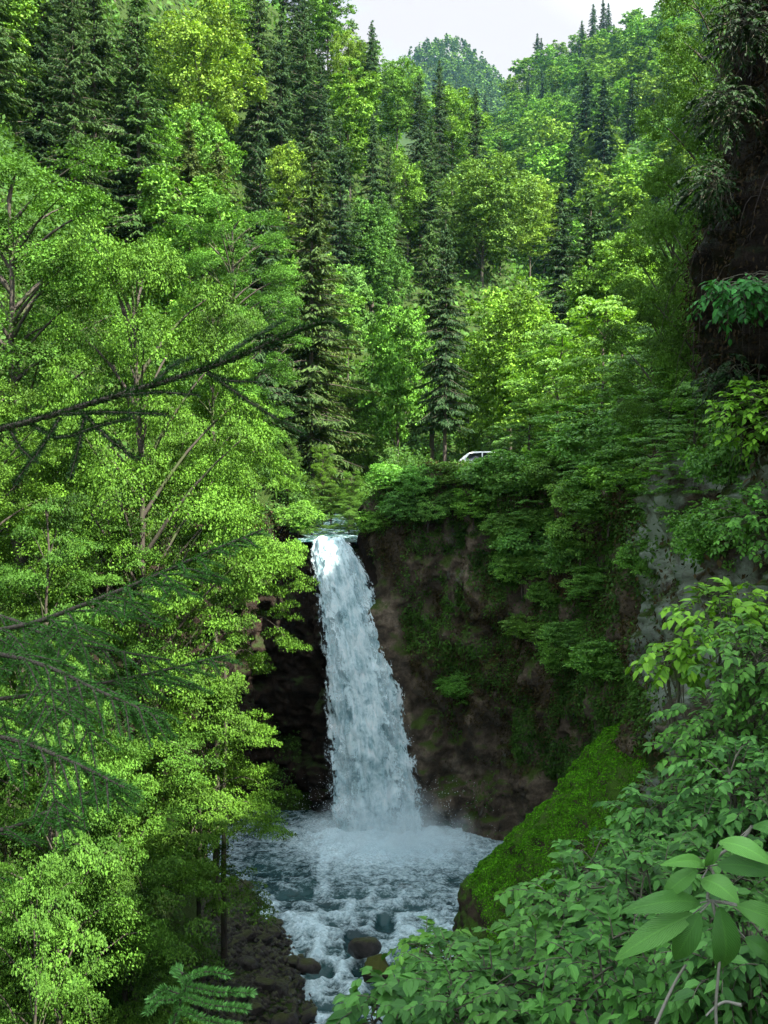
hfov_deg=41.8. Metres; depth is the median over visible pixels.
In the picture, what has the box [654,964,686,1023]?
bare stalk
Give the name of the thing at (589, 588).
cliff shrub
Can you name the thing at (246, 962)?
rock
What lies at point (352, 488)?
broadleaf tree
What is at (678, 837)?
leafy shrub
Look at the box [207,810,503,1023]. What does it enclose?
stream water
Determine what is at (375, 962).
boulder
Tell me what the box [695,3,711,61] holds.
spruce tree
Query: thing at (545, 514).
cliff shrub
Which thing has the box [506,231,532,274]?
broadleaf tree
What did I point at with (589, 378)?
broadleaf tree
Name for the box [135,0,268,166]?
broadleaf tree
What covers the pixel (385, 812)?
spray
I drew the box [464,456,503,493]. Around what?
cliff shrub
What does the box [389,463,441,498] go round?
cliff shrub
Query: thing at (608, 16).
spruce tree
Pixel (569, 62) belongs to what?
broadleaf tree
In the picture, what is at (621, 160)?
broadleaf tree
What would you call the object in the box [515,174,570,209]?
broadleaf tree
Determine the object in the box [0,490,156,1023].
broadleaf tree
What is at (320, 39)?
spruce tree
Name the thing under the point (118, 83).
spruce tree
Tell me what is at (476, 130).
spruce tree
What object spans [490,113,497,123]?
broadleaf tree
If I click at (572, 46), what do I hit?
broadleaf tree
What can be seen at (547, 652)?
cliff shrub
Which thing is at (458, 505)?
cliff shrub
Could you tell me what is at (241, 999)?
rock
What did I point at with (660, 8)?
broadleaf tree
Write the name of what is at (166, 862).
broadleaf tree
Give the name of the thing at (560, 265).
spruce tree
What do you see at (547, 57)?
broadleaf tree
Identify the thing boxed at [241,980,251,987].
rock
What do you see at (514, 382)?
maple shrub
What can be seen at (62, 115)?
spruce tree
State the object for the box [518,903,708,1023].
leafy shrub
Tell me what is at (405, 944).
leafy shrub
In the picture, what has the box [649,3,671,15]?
broadleaf tree
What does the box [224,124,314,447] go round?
spruce tree
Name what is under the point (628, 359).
maple shrub
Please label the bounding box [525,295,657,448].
maple shrub
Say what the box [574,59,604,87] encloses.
broadleaf tree
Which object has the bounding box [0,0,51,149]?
spruce tree
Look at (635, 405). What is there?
broadleaf tree
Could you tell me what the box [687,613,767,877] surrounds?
leafy shrub
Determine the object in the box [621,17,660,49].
broadleaf tree
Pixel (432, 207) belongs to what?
spruce tree
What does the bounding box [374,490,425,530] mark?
cliff shrub
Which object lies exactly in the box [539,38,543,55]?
spruce tree
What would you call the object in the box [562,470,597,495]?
cliff shrub
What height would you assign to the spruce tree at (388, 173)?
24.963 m
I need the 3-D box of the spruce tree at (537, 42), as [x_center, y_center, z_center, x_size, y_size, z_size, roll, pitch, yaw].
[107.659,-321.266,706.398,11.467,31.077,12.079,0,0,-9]
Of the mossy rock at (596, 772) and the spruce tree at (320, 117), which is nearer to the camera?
the mossy rock at (596, 772)
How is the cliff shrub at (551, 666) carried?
on the gorge cliff at (478, 742)
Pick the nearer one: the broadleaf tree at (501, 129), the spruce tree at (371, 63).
the spruce tree at (371, 63)
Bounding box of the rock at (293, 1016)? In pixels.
[287,1012,298,1023]
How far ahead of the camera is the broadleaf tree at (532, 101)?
522.84 m
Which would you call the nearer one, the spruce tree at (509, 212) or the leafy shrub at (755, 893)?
the leafy shrub at (755, 893)
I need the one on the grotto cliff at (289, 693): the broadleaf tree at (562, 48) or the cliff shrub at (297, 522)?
the cliff shrub at (297, 522)
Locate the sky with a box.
[269,0,660,87]
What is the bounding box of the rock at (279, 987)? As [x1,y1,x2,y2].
[270,981,283,996]
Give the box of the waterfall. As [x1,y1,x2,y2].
[311,536,423,834]
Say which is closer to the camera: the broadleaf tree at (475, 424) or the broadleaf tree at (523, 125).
the broadleaf tree at (475, 424)
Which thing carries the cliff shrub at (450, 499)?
on the gorge cliff at (478, 742)
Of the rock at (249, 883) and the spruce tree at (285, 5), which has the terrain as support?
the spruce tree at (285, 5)
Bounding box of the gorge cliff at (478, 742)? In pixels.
[363,464,643,840]
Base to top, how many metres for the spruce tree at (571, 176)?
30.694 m
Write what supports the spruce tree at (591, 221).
on the terrain
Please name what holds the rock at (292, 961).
on the gravel
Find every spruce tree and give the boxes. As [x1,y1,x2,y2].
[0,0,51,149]
[0,315,354,899]
[1,0,92,177]
[33,0,118,215]
[40,0,146,245]
[48,0,98,67]
[52,81,98,210]
[90,0,181,283]
[94,74,146,260]
[111,3,150,124]
[145,118,236,337]
[170,142,255,336]
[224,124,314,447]
[227,0,295,203]
[239,0,271,36]
[245,10,313,231]
[269,128,379,496]
[272,0,296,18]
[276,203,379,509]
[277,0,324,94]
[282,0,333,186]
[297,41,351,246]
[310,2,331,56]
[320,117,369,304]
[346,111,400,312]
[357,20,391,133]
[376,134,420,311]
[392,222,476,459]
[402,73,449,246]
[404,119,459,288]
[413,214,478,461]
[424,59,461,199]
[451,87,494,260]
[482,94,491,125]
[489,136,517,273]
[522,75,531,107]
[533,33,541,69]
[533,177,584,331]
[536,66,545,98]
[538,180,635,397]
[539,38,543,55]
[556,140,588,231]
[567,72,597,168]
[567,122,584,182]
[574,20,587,61]
[581,78,618,178]
[585,4,600,50]
[598,0,609,37]
[605,3,613,36]
[620,75,644,144]
[643,46,656,98]
[675,1,683,19]
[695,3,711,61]
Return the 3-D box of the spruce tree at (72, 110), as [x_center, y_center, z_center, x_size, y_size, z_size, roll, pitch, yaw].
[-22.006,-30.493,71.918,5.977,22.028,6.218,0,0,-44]
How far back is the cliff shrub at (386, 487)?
50.64 m
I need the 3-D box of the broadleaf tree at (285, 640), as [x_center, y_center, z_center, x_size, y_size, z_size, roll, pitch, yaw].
[-5.201,6.942,33.933,6.014,18.681,4.982,0,0,13]
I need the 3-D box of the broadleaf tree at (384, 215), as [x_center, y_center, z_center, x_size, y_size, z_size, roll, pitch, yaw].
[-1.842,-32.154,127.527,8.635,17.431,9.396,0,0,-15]
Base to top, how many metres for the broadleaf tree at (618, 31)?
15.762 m
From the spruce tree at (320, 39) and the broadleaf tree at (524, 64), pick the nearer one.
the spruce tree at (320, 39)
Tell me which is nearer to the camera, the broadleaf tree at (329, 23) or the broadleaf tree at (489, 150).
the broadleaf tree at (329, 23)
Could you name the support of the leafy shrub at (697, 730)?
on the terrain
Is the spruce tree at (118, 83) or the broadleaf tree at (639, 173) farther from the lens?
the broadleaf tree at (639, 173)
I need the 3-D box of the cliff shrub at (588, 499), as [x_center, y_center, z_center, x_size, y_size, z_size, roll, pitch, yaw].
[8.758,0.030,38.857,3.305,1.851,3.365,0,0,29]
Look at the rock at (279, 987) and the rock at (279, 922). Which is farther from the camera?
the rock at (279, 922)
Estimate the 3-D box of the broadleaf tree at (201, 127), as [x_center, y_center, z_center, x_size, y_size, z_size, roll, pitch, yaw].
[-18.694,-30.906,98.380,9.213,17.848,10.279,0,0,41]
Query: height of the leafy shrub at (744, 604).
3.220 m
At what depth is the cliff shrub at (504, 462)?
47.83 m
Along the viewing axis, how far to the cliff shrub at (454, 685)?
49.93 m
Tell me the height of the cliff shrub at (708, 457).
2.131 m
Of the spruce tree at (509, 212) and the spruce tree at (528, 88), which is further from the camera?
the spruce tree at (528, 88)
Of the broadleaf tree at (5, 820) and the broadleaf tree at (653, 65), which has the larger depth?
the broadleaf tree at (653, 65)
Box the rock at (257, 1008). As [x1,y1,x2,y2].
[246,1002,265,1015]
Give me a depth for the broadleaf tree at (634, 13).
663.76 m
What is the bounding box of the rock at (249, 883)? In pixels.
[241,881,252,889]
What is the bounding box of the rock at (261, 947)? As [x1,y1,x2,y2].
[254,944,264,950]
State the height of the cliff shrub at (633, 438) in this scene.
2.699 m
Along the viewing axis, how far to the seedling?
2.72 m
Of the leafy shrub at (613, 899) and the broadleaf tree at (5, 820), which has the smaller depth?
the leafy shrub at (613, 899)
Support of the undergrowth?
on the terrain
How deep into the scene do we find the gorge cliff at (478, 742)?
50.38 m
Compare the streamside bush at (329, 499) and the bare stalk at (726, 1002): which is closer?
the bare stalk at (726, 1002)
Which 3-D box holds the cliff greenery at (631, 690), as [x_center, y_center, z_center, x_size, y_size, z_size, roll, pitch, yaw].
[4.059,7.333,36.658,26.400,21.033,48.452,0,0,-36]
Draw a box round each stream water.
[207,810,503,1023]
[298,513,360,541]
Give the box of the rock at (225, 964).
[217,958,228,967]
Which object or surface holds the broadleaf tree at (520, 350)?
on the terrain
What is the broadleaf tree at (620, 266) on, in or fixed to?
on the terrain
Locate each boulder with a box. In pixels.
[296,958,320,974]
[347,936,381,958]
[361,953,388,983]
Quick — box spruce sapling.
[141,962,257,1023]
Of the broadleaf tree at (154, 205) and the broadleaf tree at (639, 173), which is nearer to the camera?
the broadleaf tree at (154, 205)
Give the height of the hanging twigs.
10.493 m
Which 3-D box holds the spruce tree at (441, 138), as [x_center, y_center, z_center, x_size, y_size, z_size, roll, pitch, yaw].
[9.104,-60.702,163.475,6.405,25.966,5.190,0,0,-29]
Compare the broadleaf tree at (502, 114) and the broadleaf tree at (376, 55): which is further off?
the broadleaf tree at (502, 114)
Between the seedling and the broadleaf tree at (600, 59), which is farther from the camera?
the broadleaf tree at (600, 59)
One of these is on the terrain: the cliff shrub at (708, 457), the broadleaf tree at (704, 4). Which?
the broadleaf tree at (704, 4)
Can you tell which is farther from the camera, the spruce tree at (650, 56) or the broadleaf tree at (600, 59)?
the broadleaf tree at (600, 59)
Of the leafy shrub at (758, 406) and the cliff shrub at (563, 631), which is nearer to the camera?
the leafy shrub at (758, 406)
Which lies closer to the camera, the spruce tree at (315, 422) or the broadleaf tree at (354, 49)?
the spruce tree at (315, 422)
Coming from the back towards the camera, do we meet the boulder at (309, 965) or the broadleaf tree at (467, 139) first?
the broadleaf tree at (467, 139)
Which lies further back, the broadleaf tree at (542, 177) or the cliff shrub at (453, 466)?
the broadleaf tree at (542, 177)
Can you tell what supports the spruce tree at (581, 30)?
on the terrain
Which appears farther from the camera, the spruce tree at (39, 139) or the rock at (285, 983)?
the spruce tree at (39, 139)
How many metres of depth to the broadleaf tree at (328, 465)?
65.90 m
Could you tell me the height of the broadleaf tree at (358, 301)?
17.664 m
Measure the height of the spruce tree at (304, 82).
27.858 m
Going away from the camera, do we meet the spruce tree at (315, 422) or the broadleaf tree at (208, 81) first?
the spruce tree at (315, 422)
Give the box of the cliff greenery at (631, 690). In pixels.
[73,422,767,834]
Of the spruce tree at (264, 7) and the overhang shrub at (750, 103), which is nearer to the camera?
the overhang shrub at (750, 103)
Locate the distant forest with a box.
[381,33,514,137]
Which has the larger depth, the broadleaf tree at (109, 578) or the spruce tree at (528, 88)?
the spruce tree at (528, 88)
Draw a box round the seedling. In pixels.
[614,820,767,1023]
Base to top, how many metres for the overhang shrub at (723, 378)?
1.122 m
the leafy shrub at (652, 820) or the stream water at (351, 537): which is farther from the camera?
the stream water at (351, 537)
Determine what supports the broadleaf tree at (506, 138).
on the terrain
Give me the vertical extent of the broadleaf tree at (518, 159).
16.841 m
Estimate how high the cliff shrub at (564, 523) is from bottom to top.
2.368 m
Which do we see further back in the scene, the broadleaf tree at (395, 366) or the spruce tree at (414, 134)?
the spruce tree at (414, 134)
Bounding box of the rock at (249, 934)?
[240,929,256,940]
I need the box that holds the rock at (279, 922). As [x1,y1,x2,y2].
[267,916,283,926]
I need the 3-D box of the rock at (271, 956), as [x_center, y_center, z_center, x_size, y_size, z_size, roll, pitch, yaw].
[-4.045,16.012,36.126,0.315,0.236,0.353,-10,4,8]
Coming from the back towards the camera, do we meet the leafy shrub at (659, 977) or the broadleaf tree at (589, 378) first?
the broadleaf tree at (589, 378)
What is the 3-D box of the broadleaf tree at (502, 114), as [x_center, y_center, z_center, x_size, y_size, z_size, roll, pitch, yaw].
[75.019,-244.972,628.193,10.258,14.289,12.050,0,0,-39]
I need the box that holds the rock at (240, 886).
[226,883,243,894]
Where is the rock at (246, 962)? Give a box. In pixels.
[237,955,258,970]
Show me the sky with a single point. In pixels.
(505, 31)
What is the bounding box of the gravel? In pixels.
[180,878,316,1023]
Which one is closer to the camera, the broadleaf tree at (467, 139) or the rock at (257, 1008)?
the rock at (257, 1008)
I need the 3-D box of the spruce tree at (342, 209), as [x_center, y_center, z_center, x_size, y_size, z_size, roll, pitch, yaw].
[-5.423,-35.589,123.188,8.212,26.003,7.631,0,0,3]
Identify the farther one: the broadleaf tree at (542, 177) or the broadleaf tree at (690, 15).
the broadleaf tree at (690, 15)
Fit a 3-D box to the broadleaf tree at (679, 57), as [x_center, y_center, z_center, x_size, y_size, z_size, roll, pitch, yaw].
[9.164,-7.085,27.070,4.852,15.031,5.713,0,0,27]
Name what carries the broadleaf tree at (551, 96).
on the terrain
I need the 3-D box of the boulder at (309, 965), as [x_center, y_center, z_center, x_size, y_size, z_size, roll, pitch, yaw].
[-2.588,15.630,34.561,0.861,0.490,0.635,0,0,0]
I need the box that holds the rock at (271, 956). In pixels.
[268,953,275,959]
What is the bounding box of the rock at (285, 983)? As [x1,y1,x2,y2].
[275,978,288,988]
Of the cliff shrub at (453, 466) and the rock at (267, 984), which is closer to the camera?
the rock at (267, 984)
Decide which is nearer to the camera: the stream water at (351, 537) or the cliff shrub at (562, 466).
the cliff shrub at (562, 466)
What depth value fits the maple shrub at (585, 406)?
46.78 m
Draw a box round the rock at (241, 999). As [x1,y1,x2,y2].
[232,987,249,1002]
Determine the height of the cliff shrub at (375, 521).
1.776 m
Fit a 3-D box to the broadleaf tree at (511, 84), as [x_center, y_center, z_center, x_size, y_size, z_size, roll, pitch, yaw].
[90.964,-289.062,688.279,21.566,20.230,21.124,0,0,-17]
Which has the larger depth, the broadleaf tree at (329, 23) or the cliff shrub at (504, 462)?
the broadleaf tree at (329, 23)
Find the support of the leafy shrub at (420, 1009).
on the terrain
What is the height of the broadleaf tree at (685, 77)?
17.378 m
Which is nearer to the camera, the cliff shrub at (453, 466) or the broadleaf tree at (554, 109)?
the cliff shrub at (453, 466)
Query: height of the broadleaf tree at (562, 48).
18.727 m
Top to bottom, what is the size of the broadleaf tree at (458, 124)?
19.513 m
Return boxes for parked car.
[459,451,505,461]
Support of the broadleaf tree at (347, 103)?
on the terrain
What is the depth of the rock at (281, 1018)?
31.94 m
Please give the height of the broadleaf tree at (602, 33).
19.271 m
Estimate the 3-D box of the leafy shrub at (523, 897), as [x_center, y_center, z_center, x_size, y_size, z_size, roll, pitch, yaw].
[1.514,3.283,7.115,1.403,1.625,1.416,0,0,-34]
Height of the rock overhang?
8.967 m
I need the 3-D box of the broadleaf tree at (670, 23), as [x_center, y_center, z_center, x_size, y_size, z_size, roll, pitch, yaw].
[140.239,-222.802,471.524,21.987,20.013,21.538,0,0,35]
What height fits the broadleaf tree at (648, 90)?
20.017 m
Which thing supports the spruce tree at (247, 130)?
on the terrain
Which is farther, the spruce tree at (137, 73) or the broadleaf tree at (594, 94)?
the broadleaf tree at (594, 94)
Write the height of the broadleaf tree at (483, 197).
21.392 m
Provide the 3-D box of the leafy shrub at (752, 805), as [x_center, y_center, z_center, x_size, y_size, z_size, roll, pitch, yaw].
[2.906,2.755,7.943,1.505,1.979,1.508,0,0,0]
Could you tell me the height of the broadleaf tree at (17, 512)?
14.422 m
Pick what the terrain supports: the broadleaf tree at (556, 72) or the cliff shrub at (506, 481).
the broadleaf tree at (556, 72)
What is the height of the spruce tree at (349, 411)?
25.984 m
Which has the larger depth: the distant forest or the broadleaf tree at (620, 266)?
the distant forest
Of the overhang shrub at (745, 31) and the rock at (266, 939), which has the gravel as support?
the rock at (266, 939)
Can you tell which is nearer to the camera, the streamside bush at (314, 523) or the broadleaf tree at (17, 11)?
the streamside bush at (314, 523)
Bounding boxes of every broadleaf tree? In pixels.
[0,0,49,105]
[0,134,167,689]
[0,376,95,805]
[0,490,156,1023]
[0,629,127,1011]
[0,690,192,1023]
[0,732,256,1023]
[0,849,99,1023]
[1,37,45,125]
[9,515,234,964]
[22,213,286,957]
[64,855,195,1023]
[95,676,302,1015]
[97,114,191,234]
[120,299,307,918]
[134,164,245,341]
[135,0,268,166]
[150,442,320,958]
[153,102,247,263]
[156,192,313,496]
[200,0,266,90]
[227,230,295,357]
[256,140,323,244]
[264,245,367,378]
[274,438,301,505]
[301,444,341,524]
[303,0,358,81]
[306,58,384,197]
[326,30,369,96]
[326,378,389,485]
[331,191,400,319]
[332,263,376,384]
[333,36,388,112]
[337,470,369,528]
[355,304,439,464]
[366,245,413,339]
[375,55,429,156]
[377,149,438,262]
[380,112,407,161]
[421,81,494,195]
[435,151,547,287]
[441,342,491,452]
[453,276,558,450]
[456,140,496,172]
[459,132,489,153]
[480,130,509,160]
[481,123,499,156]
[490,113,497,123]
[492,121,519,143]
[495,150,526,178]
[496,109,525,130]
[496,111,508,124]
[498,74,529,100]
[501,128,535,156]
[502,89,529,109]
[505,177,559,279]
[506,94,538,122]
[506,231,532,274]
[508,56,537,85]
[509,109,563,155]
[510,142,552,176]
[514,198,592,277]
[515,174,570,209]
[516,323,574,439]
[520,98,558,125]
[524,141,569,188]
[528,116,570,162]
[529,44,562,73]
[537,94,572,129]
[543,66,567,89]
[543,92,564,112]
[544,220,600,275]
[549,39,569,58]
[553,122,580,155]
[555,52,584,77]
[557,64,583,90]
[557,336,614,419]
[558,101,582,128]
[559,229,666,356]
[564,267,624,386]
[567,30,586,52]
[572,171,650,240]
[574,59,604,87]
[574,122,628,168]
[574,158,620,218]
[580,34,609,62]
[582,107,611,131]
[586,83,611,117]
[588,57,628,90]
[591,52,614,72]
[594,26,616,53]
[596,154,712,480]
[598,78,630,123]
[603,51,647,89]
[605,151,654,189]
[609,34,634,62]
[610,28,638,50]
[610,73,651,113]
[610,157,674,206]
[618,7,646,29]
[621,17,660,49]
[624,69,685,122]
[625,0,737,422]
[625,14,643,38]
[626,39,663,78]
[640,121,676,158]
[641,13,657,27]
[642,12,664,38]
[644,49,679,94]
[645,135,695,190]
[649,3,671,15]
[649,6,699,38]
[650,53,710,95]
[655,11,698,50]
[658,2,677,14]
[671,95,715,135]
[677,4,698,21]
[681,23,710,51]
[690,0,717,15]
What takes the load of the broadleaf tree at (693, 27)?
on the terrain
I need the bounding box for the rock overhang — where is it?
[689,0,767,444]
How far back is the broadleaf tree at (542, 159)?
346.54 m
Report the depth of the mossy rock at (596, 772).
34.09 m
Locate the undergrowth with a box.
[0,0,767,1023]
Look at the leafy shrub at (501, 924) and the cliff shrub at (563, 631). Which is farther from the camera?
the cliff shrub at (563, 631)
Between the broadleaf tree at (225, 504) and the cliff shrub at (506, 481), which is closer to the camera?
the broadleaf tree at (225, 504)
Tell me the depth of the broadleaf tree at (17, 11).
78.07 m
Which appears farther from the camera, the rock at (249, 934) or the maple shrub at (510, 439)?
the maple shrub at (510, 439)
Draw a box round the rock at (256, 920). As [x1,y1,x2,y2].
[248,918,259,924]
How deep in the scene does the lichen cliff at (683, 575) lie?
21.90 m
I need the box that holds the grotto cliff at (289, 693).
[53,493,377,861]
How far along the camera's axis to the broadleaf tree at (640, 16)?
612.23 m
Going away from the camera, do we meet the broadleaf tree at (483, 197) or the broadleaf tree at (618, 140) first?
the broadleaf tree at (483, 197)
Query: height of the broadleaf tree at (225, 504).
23.738 m
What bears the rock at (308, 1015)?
on the gravel
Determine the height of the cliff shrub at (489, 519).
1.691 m
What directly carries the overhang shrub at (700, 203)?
attached to the rock overhang
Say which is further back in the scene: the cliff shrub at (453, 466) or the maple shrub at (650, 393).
the cliff shrub at (453, 466)
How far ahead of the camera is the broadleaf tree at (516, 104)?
550.30 m
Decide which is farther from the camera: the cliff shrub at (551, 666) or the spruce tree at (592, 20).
the spruce tree at (592, 20)
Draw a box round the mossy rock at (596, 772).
[452,719,647,977]
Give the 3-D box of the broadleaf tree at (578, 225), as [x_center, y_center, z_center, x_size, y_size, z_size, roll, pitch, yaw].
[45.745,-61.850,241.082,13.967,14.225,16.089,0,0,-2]
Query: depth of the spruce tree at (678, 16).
480.59 m
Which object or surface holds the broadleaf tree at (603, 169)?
on the terrain
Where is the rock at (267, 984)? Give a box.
[254,976,276,991]
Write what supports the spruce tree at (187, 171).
on the terrain
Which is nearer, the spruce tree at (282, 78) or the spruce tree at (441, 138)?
the spruce tree at (282, 78)
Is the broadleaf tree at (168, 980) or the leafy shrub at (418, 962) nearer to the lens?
the leafy shrub at (418, 962)
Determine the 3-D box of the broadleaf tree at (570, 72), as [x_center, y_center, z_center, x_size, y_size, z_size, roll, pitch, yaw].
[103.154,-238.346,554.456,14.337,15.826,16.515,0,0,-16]
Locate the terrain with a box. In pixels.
[0,0,767,1023]
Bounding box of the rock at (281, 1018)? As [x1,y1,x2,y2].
[270,1012,290,1023]
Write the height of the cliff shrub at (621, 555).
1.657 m
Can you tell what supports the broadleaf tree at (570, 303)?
on the terrain
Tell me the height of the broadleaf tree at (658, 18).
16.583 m
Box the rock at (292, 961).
[286,955,299,968]
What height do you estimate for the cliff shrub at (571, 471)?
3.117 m
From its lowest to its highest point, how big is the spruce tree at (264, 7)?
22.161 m
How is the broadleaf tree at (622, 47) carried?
on the terrain
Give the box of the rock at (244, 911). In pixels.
[240,906,254,915]
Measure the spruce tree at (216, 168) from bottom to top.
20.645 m
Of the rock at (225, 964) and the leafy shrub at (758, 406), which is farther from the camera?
the rock at (225, 964)
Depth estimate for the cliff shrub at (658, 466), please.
21.93 m
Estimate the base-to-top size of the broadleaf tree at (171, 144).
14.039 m
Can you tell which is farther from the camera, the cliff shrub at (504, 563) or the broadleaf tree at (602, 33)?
the broadleaf tree at (602, 33)
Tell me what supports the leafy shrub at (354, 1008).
on the terrain
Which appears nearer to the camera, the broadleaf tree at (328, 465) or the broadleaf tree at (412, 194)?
the broadleaf tree at (328, 465)
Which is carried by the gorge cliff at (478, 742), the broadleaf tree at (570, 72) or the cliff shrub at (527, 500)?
the cliff shrub at (527, 500)
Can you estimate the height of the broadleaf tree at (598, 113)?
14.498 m
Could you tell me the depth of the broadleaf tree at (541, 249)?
260.39 m
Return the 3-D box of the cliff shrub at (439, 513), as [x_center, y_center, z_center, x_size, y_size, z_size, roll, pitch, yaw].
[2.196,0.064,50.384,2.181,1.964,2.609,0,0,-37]
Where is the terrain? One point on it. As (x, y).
(264, 494)
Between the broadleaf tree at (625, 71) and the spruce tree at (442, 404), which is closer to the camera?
the spruce tree at (442, 404)
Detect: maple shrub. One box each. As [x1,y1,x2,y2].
[483,394,571,458]
[496,323,613,454]
[523,387,627,460]
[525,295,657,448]
[578,324,688,422]
[613,362,711,451]
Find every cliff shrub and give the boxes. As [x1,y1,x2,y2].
[270,500,324,537]
[353,509,390,532]
[362,462,401,488]
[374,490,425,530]
[381,469,411,496]
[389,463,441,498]
[402,494,451,532]
[410,461,470,491]
[433,485,469,521]
[435,669,476,705]
[450,488,496,528]
[451,448,544,514]
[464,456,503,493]
[476,512,520,536]
[482,516,528,557]
[487,541,547,598]
[487,551,547,595]
[488,462,542,501]
[489,520,553,569]
[497,612,550,649]
[499,471,551,518]
[508,547,546,580]
[511,505,556,540]
[514,423,584,485]
[518,452,577,497]
[523,579,560,607]
[532,629,574,668]
[535,618,586,652]
[538,535,593,579]
[542,647,579,679]
[543,510,609,566]
[544,474,585,525]
[545,405,670,468]
[553,447,599,502]
[559,564,608,605]
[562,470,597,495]
[562,490,617,536]
[562,636,625,681]
[563,562,607,610]
[574,448,646,516]
[589,420,685,509]
[613,537,654,575]
[629,445,717,515]
[644,378,726,463]
[660,496,755,571]
[677,419,760,492]
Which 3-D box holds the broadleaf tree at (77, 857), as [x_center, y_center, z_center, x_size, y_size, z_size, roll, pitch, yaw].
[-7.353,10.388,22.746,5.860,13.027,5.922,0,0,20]
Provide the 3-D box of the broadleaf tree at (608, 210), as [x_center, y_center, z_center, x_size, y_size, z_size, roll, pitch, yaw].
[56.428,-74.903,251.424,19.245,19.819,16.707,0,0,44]
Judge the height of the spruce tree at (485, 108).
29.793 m
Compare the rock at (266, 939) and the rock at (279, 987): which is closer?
the rock at (279, 987)
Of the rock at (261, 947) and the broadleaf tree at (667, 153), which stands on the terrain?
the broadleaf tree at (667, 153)
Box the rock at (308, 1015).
[301,1006,317,1023]
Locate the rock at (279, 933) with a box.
[271,928,282,938]
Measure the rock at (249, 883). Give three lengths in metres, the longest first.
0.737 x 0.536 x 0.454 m
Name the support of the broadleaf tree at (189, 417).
on the terrain
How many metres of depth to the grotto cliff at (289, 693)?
54.79 m
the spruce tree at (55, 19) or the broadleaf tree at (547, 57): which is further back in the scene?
the broadleaf tree at (547, 57)
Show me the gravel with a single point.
(271, 970)
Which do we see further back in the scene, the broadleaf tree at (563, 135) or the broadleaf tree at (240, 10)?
the broadleaf tree at (563, 135)
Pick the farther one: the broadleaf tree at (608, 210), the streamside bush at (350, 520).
the broadleaf tree at (608, 210)
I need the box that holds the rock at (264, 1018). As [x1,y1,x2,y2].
[259,1015,268,1021]
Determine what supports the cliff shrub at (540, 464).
on the gorge cliff at (478, 742)
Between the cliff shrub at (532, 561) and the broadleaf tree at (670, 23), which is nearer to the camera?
the cliff shrub at (532, 561)
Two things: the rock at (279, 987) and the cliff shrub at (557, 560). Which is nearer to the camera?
the rock at (279, 987)
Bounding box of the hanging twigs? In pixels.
[661,0,767,490]
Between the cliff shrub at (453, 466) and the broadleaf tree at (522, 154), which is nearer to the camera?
the cliff shrub at (453, 466)
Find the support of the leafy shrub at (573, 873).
on the terrain
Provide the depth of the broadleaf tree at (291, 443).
59.90 m
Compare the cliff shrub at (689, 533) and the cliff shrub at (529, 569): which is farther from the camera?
the cliff shrub at (529, 569)
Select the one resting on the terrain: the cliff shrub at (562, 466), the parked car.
the parked car
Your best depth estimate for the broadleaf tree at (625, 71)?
453.37 m
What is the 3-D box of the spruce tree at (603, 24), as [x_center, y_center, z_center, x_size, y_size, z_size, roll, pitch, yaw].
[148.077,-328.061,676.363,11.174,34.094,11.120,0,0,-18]
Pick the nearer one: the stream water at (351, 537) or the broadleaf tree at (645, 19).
the stream water at (351, 537)
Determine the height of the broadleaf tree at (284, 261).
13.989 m
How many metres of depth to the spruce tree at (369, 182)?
129.21 m
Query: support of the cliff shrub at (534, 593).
on the gorge cliff at (478, 742)
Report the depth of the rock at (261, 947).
36.27 m
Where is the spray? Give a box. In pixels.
[287,553,493,852]
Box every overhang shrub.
[667,155,744,239]
[680,70,767,157]
[687,271,767,345]
[689,353,767,426]
[701,0,767,85]
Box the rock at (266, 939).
[256,934,273,943]
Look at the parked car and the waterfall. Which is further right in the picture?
the parked car
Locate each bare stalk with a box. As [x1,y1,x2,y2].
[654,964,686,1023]
[705,1000,741,1016]
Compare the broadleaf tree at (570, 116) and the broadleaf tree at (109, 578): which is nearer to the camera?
the broadleaf tree at (109, 578)
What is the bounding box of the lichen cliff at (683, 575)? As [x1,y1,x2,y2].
[625,445,767,807]
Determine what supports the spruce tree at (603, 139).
on the terrain
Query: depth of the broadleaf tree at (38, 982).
19.74 m
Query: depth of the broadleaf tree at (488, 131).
549.80 m
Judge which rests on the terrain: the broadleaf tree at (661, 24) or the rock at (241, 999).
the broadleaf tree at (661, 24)
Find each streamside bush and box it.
[290,498,330,535]
[313,484,356,526]
[324,495,360,543]
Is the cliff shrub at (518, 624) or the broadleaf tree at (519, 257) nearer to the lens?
the cliff shrub at (518, 624)
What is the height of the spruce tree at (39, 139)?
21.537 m
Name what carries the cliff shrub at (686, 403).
on the lichen cliff at (683, 575)
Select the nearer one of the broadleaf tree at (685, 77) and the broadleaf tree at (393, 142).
the broadleaf tree at (393, 142)
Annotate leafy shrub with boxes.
[325,965,457,1023]
[377,937,550,1023]
[381,916,479,1023]
[386,925,519,1022]
[429,917,630,1023]
[466,911,571,996]
[493,851,648,991]
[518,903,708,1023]
[529,826,669,921]
[548,837,749,999]
[592,762,727,877]
[607,933,767,1023]
[611,796,767,898]
[625,631,722,799]
[633,831,767,975]
[643,682,767,848]
[646,886,767,1023]
[651,735,767,878]
[658,576,767,801]
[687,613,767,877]
[691,480,767,567]
[703,375,767,469]
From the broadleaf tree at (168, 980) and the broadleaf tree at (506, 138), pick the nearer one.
the broadleaf tree at (168, 980)
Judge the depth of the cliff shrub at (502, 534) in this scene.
47.65 m
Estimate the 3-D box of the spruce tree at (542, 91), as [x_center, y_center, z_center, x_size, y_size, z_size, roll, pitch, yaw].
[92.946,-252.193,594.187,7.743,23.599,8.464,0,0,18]
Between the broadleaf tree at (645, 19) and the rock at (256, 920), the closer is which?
the rock at (256, 920)

